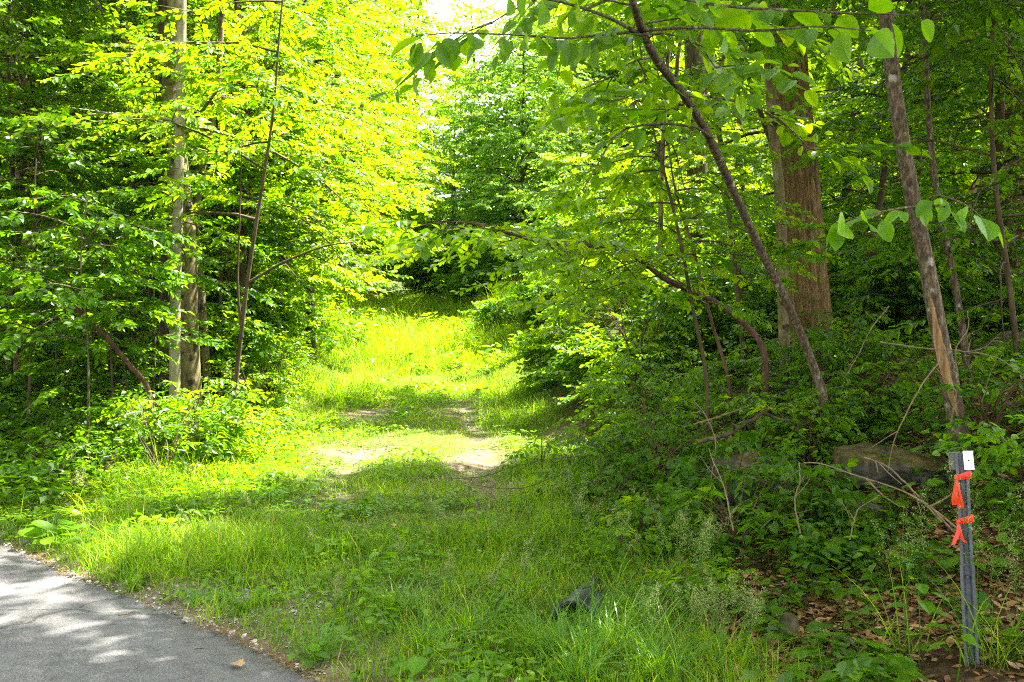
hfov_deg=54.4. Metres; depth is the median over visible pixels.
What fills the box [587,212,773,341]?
track bush
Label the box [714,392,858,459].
bank shrub
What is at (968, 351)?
bare twig
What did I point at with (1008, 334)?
boulder
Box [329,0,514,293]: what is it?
leafy tree
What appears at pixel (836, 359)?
bank shrub
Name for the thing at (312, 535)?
seeding grass tuft
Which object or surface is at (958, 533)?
flagging ribbon
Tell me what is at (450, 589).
seeding grass tuft
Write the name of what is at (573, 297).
hill shrub
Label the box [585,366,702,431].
bank shrub
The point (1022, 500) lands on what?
maple seedling
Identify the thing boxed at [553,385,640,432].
bank shrub
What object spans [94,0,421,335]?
leafy tree
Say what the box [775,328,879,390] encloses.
bank shrub
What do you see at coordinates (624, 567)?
seeding grass tuft
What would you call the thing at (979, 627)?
seeding grass tuft
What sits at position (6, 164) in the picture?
thin sapling
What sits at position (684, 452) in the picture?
bank shrub
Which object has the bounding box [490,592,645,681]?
sedge clump
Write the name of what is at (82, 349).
thin sapling
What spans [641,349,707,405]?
bank shrub
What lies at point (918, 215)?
split bark tree
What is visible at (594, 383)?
bank shrub
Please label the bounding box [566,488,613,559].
seeding grass tuft
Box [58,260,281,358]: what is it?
edge bush
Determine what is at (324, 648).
sedge clump
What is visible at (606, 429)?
bank shrub
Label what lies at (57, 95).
thin sapling
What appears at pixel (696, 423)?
dead branch
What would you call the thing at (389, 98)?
leafy tree
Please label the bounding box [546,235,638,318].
track bush
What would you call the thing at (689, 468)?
bank bush
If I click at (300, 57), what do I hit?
leafy tree
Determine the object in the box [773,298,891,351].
bank shrub
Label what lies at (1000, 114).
tree
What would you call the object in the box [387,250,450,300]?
edge bush
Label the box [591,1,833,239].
leafy tree
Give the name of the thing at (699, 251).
hill shrub
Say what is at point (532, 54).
tree
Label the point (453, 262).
leaved tree
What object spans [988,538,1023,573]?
maple seedling
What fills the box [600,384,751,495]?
bank shrub
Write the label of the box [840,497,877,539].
dead branch
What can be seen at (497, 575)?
seeding grass tuft
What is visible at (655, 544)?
bank shrub
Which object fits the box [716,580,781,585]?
fallen stick
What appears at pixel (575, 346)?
hill shrub
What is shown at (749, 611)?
seeding grass tuft
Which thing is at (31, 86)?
tall forest tree
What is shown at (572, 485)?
bank shrub
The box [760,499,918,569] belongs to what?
bank bush
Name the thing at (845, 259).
hill shrub
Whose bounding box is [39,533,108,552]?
broad leaved plant
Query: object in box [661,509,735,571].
seeding grass tuft
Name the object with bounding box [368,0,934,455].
curved sapling
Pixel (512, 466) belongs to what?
bare twig
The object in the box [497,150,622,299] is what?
leaved tree
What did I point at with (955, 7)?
slim beech
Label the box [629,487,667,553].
seeding grass tuft
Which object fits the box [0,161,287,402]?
thin sapling
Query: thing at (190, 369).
mottled bark tree
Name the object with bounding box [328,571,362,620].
seeding grass tuft
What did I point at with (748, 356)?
bank shrub
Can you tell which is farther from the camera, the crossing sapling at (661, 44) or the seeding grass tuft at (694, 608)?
the crossing sapling at (661, 44)
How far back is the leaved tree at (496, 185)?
40.31 m
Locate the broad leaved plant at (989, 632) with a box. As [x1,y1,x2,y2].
[951,629,1023,661]
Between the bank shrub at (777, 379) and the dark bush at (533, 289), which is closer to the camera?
the bank shrub at (777, 379)
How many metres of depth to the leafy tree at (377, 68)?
21.95 m
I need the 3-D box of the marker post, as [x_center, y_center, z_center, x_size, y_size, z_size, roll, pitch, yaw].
[2.274,1.151,5.002,0.149,1.204,0.049,0,0,11]
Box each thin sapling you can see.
[0,0,156,384]
[0,0,204,360]
[0,0,225,352]
[0,0,280,363]
[0,3,157,314]
[0,5,284,375]
[0,58,231,399]
[0,109,181,423]
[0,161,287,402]
[0,190,204,464]
[0,228,232,434]
[2,0,238,351]
[29,0,348,262]
[71,0,354,372]
[118,73,334,320]
[193,116,379,316]
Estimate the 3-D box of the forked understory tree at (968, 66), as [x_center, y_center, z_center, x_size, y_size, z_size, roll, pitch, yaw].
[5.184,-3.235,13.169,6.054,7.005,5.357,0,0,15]
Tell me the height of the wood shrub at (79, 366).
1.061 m
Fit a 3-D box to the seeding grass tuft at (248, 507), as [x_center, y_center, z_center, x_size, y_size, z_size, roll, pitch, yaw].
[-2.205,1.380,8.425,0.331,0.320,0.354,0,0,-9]
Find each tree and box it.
[0,0,224,406]
[0,0,231,371]
[0,0,298,316]
[0,0,304,339]
[0,0,322,419]
[0,7,139,301]
[0,7,141,287]
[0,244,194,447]
[6,0,409,400]
[6,14,319,292]
[11,0,406,410]
[12,6,54,360]
[21,0,357,425]
[43,0,379,347]
[70,0,457,321]
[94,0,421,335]
[136,0,453,373]
[139,0,359,395]
[206,0,465,363]
[229,0,471,281]
[237,0,454,288]
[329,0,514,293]
[336,2,439,272]
[366,135,447,271]
[368,64,529,300]
[402,0,628,288]
[406,0,536,287]
[444,112,513,262]
[450,94,553,278]
[451,0,679,260]
[474,6,621,225]
[494,0,626,224]
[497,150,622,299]
[506,38,851,386]
[523,0,773,304]
[539,2,685,238]
[542,0,745,238]
[551,0,708,244]
[556,0,1023,451]
[564,0,1010,371]
[565,1,909,322]
[569,1,885,258]
[574,33,835,291]
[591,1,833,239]
[621,0,980,379]
[640,0,925,252]
[652,1,994,313]
[660,30,875,209]
[663,0,1023,343]
[705,8,876,126]
[712,1,1023,320]
[715,1,985,208]
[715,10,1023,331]
[761,0,953,247]
[763,0,834,354]
[821,2,994,281]
[832,1,1023,355]
[848,0,866,241]
[888,21,991,199]
[953,8,980,223]
[985,22,1023,332]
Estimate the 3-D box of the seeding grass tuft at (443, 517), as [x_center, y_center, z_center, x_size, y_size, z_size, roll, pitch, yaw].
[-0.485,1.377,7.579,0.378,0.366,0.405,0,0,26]
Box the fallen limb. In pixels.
[697,405,791,443]
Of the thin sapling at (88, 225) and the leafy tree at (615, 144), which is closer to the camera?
the thin sapling at (88, 225)
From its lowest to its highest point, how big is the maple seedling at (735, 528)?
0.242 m
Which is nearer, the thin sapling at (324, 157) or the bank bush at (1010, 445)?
the bank bush at (1010, 445)
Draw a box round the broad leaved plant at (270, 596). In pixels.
[249,592,287,603]
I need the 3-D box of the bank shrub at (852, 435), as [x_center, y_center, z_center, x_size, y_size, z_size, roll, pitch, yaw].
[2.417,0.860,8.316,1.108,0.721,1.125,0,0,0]
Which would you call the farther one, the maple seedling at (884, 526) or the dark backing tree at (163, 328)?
the dark backing tree at (163, 328)
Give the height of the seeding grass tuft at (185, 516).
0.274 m
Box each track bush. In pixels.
[499,319,599,390]
[530,296,688,401]
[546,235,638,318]
[556,269,773,417]
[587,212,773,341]
[633,252,840,364]
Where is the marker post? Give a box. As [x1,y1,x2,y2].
[948,451,979,666]
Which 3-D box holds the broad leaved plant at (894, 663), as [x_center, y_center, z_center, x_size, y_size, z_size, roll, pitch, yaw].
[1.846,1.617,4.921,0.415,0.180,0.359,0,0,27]
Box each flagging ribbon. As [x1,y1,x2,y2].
[951,470,971,507]
[951,514,973,544]
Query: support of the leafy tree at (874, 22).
on the ground at (942, 668)
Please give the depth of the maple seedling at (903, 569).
5.97 m
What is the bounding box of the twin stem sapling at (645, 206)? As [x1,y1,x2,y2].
[520,9,831,421]
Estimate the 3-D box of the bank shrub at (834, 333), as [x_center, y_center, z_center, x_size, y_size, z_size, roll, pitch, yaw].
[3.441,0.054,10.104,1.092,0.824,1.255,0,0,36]
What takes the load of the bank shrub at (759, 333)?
on the ground at (942, 668)
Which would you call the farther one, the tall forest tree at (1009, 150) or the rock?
the tall forest tree at (1009, 150)
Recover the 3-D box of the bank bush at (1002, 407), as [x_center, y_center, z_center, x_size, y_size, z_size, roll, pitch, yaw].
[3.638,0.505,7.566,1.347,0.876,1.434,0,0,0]
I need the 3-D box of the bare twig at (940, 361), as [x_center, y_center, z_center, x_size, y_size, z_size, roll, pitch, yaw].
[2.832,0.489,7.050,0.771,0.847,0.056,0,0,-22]
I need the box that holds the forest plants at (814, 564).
[0,298,1023,681]
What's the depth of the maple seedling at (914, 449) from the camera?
7.29 m
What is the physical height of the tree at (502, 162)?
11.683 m
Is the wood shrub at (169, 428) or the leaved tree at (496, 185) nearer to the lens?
the wood shrub at (169, 428)
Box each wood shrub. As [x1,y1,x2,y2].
[0,337,49,368]
[0,358,101,411]
[0,405,114,456]
[0,416,104,468]
[0,440,116,504]
[0,468,18,498]
[13,387,93,425]
[43,336,168,400]
[47,327,158,369]
[48,352,184,417]
[53,294,144,351]
[74,396,237,484]
[100,398,200,448]
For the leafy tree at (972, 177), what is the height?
13.492 m
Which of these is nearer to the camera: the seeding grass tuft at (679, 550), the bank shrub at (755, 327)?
the seeding grass tuft at (679, 550)
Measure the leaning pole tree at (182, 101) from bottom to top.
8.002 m
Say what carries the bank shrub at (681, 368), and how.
on the ground at (942, 668)
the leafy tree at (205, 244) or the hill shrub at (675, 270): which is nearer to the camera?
the hill shrub at (675, 270)
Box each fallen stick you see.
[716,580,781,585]
[910,585,958,613]
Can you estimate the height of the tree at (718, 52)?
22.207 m
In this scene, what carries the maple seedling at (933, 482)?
on the ground at (942, 668)
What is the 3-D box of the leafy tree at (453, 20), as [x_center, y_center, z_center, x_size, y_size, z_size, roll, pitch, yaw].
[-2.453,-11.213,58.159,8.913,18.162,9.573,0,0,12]
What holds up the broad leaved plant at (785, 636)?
on the ground at (942, 668)
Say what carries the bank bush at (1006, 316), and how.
on the ground at (942, 668)
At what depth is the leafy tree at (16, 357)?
16.93 m
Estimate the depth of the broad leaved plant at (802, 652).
4.94 m
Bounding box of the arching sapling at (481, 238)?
[334,215,824,414]
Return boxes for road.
[0,544,316,681]
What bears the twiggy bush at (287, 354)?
on the ground at (942, 668)
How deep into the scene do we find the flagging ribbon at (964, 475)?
4.99 m
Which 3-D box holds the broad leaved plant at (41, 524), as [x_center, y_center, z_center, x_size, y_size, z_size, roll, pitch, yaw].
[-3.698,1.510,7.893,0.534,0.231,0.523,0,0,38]
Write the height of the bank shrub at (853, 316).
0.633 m
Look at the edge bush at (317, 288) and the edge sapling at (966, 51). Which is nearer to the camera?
the edge sapling at (966, 51)
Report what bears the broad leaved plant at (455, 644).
on the ground at (942, 668)
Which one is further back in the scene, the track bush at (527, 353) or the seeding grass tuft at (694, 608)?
the track bush at (527, 353)
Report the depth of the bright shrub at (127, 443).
11.20 m
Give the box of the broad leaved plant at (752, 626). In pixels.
[740,610,766,630]
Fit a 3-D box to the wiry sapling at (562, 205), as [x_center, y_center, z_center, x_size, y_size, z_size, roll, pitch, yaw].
[1.381,-1.028,9.390,3.254,4.602,2.902,0,0,33]
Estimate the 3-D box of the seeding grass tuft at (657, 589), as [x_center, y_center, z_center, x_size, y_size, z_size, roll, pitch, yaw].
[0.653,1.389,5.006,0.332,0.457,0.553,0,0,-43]
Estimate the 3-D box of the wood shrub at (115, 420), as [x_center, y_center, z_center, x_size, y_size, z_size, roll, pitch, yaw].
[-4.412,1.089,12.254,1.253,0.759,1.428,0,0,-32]
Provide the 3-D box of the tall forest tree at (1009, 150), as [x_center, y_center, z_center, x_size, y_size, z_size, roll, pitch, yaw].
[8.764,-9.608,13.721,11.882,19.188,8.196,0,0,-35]
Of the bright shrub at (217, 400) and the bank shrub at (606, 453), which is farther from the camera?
the bright shrub at (217, 400)
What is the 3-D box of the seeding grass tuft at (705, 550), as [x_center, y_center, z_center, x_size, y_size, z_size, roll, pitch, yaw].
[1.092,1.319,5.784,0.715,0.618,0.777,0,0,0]
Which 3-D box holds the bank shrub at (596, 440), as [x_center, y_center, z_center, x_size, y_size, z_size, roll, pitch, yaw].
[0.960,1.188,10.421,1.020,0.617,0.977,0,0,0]
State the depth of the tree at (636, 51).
46.94 m
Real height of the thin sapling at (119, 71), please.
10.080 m
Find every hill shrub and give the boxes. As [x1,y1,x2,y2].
[529,309,646,399]
[541,284,625,326]
[545,289,639,376]
[553,279,612,314]
[610,232,749,318]
[638,251,776,349]
[746,242,892,321]
[748,216,854,297]
[826,194,989,324]
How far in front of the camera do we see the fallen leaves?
5.88 m
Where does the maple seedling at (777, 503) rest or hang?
on the ground at (942, 668)
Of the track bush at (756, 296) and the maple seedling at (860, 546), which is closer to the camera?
the maple seedling at (860, 546)
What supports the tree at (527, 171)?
on the ground at (942, 668)
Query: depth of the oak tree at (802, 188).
11.96 m
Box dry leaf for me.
[230,658,245,665]
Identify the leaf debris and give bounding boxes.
[0,538,362,681]
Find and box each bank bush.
[643,452,885,568]
[648,432,816,523]
[720,455,873,533]
[746,238,941,343]
[749,394,915,464]
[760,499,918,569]
[792,359,965,432]
[826,232,1023,347]
[891,353,1023,454]
[901,232,1023,344]
[920,415,1023,544]
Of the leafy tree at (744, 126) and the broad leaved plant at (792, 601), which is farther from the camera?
the leafy tree at (744, 126)
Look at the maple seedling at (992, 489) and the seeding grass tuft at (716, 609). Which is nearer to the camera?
the seeding grass tuft at (716, 609)
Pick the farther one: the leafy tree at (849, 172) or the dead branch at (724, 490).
the leafy tree at (849, 172)
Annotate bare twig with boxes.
[411,455,590,479]
[472,465,550,488]
[843,306,889,378]
[870,351,951,470]
[880,332,1023,400]
[941,311,980,421]
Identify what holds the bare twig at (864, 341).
on the bank shrub at (839, 372)
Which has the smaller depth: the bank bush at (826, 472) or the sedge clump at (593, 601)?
the sedge clump at (593, 601)
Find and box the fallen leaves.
[1,332,1023,681]
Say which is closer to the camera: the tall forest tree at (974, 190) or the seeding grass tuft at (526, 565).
the seeding grass tuft at (526, 565)
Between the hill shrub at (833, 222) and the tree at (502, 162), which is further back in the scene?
the tree at (502, 162)
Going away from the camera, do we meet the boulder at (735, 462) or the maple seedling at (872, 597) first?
the maple seedling at (872, 597)
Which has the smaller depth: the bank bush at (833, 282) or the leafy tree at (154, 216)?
the bank bush at (833, 282)
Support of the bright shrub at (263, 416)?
on the ground at (942, 668)
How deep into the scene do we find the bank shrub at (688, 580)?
5.95 m
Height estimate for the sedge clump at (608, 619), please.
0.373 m
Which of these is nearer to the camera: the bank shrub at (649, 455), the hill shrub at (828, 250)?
the bank shrub at (649, 455)
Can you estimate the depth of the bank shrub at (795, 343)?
11.55 m
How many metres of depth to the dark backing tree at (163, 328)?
15.51 m
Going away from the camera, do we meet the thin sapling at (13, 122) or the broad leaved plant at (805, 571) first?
the broad leaved plant at (805, 571)
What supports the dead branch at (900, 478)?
on the dead branch at (938, 514)
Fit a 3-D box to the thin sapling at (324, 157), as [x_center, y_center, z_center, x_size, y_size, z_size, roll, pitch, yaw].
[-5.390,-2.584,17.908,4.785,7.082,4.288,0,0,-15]
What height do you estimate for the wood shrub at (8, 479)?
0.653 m
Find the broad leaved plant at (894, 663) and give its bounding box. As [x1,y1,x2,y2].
[855,647,926,680]
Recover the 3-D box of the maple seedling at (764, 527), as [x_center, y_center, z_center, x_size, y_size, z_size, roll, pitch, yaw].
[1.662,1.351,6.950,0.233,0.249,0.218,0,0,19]
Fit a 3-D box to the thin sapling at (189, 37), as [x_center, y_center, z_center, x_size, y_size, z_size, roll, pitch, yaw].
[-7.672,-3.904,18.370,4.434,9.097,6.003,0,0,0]
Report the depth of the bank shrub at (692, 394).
10.52 m
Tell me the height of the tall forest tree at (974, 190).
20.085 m
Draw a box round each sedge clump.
[109,561,176,591]
[168,575,220,608]
[214,582,271,616]
[269,613,370,664]
[322,559,451,621]
[337,582,515,656]
[389,575,552,640]
[472,576,626,662]
[485,577,657,669]
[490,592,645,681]
[516,566,659,633]
[518,578,676,659]
[579,538,759,633]
[583,594,747,681]
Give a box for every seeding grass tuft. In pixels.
[59,458,123,519]
[176,505,199,536]
[237,487,260,523]
[304,523,314,558]
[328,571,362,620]
[341,513,379,554]
[380,533,420,577]
[400,475,440,522]
[426,548,471,605]
[429,499,464,545]
[453,547,526,625]
[477,497,520,557]
[497,469,519,524]
[500,530,559,599]
[532,459,594,520]
[542,457,610,544]
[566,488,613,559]
[584,461,621,523]
[591,580,682,664]
[595,505,650,589]
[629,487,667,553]
[641,499,738,591]
[647,566,761,679]
[656,515,734,623]
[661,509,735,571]
[665,583,754,662]
[726,583,799,670]
[834,487,1022,656]
[906,461,1023,672]
[918,528,1023,662]
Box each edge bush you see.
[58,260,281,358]
[123,295,297,402]
[198,265,315,372]
[213,260,344,340]
[257,291,323,375]
[258,267,335,340]
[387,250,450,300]
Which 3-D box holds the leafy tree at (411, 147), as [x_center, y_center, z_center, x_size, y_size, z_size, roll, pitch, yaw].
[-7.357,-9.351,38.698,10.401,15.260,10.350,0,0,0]
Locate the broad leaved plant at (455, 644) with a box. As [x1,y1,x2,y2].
[440,640,514,665]
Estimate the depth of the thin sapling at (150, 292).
17.96 m
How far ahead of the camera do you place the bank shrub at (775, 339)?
12.63 m
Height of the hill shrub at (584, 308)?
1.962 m
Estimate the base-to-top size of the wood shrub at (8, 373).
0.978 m
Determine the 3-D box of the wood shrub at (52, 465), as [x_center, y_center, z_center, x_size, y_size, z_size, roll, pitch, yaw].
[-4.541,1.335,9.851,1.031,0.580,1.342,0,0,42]
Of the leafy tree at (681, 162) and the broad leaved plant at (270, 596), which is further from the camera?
the leafy tree at (681, 162)
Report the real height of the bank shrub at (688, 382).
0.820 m
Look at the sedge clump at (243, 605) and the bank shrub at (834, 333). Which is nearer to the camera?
the sedge clump at (243, 605)
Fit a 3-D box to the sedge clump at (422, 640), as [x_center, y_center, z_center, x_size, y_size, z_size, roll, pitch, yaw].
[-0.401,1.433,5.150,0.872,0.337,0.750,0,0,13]
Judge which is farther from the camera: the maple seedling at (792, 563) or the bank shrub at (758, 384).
the bank shrub at (758, 384)
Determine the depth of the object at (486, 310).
33.70 m
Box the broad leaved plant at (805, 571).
[776,561,823,577]
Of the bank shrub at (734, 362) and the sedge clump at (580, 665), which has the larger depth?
the bank shrub at (734, 362)
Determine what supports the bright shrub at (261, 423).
on the ground at (942, 668)
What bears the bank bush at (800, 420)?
on the ground at (942, 668)
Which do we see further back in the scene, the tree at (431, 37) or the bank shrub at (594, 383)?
the tree at (431, 37)
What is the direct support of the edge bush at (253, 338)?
on the ground at (942, 668)
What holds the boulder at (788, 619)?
on the fallen leaves
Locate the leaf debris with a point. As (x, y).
(259, 646)
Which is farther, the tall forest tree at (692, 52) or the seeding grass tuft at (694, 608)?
the tall forest tree at (692, 52)
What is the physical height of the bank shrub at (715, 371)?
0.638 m
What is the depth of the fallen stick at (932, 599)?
5.66 m
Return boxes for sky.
[212,0,680,198]
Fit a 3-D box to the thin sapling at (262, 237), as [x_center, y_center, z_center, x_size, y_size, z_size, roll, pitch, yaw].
[-5.508,-2.150,18.644,4.325,6.140,4.197,0,0,0]
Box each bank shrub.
[494,433,589,477]
[527,448,666,523]
[540,464,646,503]
[547,360,712,450]
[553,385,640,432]
[553,392,717,486]
[556,429,637,472]
[568,435,676,483]
[573,524,702,575]
[583,408,682,462]
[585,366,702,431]
[588,494,724,548]
[599,480,719,535]
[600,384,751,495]
[605,355,742,422]
[614,552,756,631]
[615,415,714,487]
[618,439,734,509]
[624,349,750,420]
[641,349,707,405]
[649,377,760,435]
[662,372,793,430]
[666,355,733,375]
[674,345,757,392]
[694,412,816,449]
[706,335,797,392]
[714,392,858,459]
[717,344,802,389]
[729,308,844,357]
[740,349,840,405]
[744,314,777,358]
[747,399,869,475]
[754,329,777,352]
[756,321,848,366]
[760,335,869,395]
[767,363,871,428]
[772,382,911,455]
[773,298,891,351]
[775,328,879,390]
[806,307,914,377]
[831,289,870,342]
[833,314,877,342]
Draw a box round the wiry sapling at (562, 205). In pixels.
[511,20,848,453]
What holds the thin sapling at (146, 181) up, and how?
on the ground at (942, 668)
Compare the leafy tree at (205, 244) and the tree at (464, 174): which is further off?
the tree at (464, 174)
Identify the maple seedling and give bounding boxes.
[717,524,740,540]
[733,516,765,547]
[765,500,779,509]
[789,559,809,583]
[810,542,833,570]
[813,522,847,541]
[823,505,862,528]
[844,535,875,560]
[859,490,910,520]
[859,588,896,616]
[862,516,891,550]
[890,556,915,588]
[903,478,944,516]
[907,440,957,477]
[966,438,998,480]
[972,473,1012,505]
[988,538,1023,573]
[1000,496,1023,535]
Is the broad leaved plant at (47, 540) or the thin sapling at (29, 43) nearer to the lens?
the broad leaved plant at (47, 540)
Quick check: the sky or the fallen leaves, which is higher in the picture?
the sky
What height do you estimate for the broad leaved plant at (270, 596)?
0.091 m
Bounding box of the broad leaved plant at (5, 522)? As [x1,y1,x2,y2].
[0,515,57,534]
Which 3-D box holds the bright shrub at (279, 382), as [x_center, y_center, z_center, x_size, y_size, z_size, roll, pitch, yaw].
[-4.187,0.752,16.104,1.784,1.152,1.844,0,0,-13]
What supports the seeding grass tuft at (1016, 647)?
on the ground at (942, 668)
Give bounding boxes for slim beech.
[623,0,1023,369]
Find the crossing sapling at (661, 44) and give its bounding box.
[641,0,835,365]
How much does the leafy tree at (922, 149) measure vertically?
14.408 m
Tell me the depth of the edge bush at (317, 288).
29.72 m
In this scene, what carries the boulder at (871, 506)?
on the ground at (942, 668)
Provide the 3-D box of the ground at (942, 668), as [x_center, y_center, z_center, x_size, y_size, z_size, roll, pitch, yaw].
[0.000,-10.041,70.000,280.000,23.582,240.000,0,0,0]
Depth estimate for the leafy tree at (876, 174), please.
16.25 m
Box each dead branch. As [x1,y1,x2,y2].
[687,399,723,477]
[693,405,750,424]
[700,449,741,530]
[780,463,809,532]
[804,462,958,537]
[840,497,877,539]
[864,457,942,521]
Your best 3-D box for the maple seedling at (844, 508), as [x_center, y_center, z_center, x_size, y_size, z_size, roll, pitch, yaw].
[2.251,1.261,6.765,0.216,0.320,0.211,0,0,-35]
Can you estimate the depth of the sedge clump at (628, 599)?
5.78 m
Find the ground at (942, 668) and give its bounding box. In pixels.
[0,224,1023,681]
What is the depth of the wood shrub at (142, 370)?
13.66 m
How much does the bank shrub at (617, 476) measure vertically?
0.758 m
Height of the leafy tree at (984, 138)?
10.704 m
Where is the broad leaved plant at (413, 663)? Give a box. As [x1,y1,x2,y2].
[388,653,463,678]
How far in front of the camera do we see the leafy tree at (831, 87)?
26.00 m
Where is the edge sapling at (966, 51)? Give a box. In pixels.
[770,0,1023,378]
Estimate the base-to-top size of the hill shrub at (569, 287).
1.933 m
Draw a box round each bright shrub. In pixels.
[99,393,235,465]
[105,376,268,465]
[169,405,284,463]
[202,405,299,439]
[205,352,308,421]
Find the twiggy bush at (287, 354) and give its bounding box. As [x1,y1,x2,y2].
[230,328,319,403]
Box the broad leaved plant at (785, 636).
[769,616,825,643]
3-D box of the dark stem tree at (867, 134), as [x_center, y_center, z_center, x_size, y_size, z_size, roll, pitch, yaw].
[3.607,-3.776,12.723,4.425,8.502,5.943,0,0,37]
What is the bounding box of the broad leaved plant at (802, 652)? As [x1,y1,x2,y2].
[781,632,895,681]
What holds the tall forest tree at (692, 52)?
on the ground at (942, 668)
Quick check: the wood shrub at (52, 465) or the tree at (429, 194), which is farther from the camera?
the tree at (429, 194)
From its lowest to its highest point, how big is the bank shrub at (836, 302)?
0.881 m
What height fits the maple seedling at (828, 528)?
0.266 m
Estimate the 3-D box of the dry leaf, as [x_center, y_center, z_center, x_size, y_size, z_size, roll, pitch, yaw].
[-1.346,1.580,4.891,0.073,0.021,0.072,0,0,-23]
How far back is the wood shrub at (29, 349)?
18.86 m
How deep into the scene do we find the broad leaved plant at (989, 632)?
5.06 m
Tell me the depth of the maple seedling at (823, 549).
6.31 m
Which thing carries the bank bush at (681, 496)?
on the ground at (942, 668)
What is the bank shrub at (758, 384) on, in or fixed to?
on the ground at (942, 668)
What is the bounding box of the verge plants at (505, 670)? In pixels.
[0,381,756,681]
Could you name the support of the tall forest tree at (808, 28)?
on the ground at (942, 668)
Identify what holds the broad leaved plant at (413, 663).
on the ground at (942, 668)
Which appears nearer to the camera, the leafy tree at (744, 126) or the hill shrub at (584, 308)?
the hill shrub at (584, 308)
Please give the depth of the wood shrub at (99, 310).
20.61 m
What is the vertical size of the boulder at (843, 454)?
0.391 m
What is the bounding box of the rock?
[551,575,602,627]
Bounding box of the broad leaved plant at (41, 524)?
[18,513,82,537]
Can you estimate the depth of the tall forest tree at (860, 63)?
23.17 m
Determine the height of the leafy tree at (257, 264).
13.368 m
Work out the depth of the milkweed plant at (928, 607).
5.03 m
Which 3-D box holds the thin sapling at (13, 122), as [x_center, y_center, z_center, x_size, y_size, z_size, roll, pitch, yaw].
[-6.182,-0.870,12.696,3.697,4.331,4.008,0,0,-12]
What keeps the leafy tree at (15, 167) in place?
on the ground at (942, 668)
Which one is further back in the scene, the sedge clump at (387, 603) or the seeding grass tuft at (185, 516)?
the seeding grass tuft at (185, 516)
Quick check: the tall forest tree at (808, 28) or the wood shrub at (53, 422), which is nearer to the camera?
the wood shrub at (53, 422)
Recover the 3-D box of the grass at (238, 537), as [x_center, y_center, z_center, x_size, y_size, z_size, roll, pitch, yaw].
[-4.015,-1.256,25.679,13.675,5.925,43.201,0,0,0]
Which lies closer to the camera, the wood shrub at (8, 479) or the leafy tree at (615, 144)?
the wood shrub at (8, 479)
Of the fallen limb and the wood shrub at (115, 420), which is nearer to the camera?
the fallen limb
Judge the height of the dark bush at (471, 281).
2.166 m
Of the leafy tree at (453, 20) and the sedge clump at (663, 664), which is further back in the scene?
the leafy tree at (453, 20)
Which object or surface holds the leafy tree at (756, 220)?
on the ground at (942, 668)
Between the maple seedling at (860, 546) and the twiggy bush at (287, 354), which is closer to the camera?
the maple seedling at (860, 546)
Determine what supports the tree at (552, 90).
on the ground at (942, 668)
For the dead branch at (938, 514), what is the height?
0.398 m
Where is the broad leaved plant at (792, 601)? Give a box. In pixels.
[753,599,800,626]
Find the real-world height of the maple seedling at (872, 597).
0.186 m
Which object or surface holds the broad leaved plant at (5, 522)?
on the ground at (942, 668)
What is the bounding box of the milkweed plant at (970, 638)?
[926,623,984,681]
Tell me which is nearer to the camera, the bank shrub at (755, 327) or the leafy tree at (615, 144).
the bank shrub at (755, 327)
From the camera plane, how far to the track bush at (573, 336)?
15.76 m
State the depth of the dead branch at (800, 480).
6.20 m
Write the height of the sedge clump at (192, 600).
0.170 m
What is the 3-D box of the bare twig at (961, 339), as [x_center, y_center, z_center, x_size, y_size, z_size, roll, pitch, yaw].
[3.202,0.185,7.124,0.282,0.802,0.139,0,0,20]
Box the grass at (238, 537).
[0,257,925,681]
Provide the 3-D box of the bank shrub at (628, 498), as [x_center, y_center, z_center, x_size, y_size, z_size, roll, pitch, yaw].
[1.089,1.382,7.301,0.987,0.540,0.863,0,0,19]
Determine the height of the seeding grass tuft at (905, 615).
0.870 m
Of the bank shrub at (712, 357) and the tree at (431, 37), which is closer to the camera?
the bank shrub at (712, 357)
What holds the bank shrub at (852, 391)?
on the ground at (942, 668)
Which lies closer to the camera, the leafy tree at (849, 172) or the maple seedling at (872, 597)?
the maple seedling at (872, 597)
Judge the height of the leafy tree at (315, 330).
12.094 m
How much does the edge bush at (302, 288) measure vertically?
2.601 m
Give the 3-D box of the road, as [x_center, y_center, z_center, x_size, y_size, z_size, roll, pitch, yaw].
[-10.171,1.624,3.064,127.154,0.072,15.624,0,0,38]
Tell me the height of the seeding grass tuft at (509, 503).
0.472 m
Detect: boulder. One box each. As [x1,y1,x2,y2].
[706,447,818,508]
[777,612,798,635]
[794,495,893,521]
[831,442,955,490]
[972,331,1023,351]
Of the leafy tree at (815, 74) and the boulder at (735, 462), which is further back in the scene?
the leafy tree at (815, 74)
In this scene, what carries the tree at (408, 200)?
on the ground at (942, 668)
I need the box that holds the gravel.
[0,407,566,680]
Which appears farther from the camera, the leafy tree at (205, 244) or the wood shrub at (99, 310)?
the leafy tree at (205, 244)
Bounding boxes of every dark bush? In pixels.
[424,259,518,304]
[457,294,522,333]
[504,277,576,326]
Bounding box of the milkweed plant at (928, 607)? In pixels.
[884,575,949,665]
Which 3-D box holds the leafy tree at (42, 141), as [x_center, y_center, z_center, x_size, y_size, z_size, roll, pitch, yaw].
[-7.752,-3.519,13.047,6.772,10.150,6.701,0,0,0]
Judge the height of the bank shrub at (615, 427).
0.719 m
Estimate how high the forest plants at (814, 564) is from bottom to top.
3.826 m
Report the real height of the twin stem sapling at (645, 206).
4.802 m

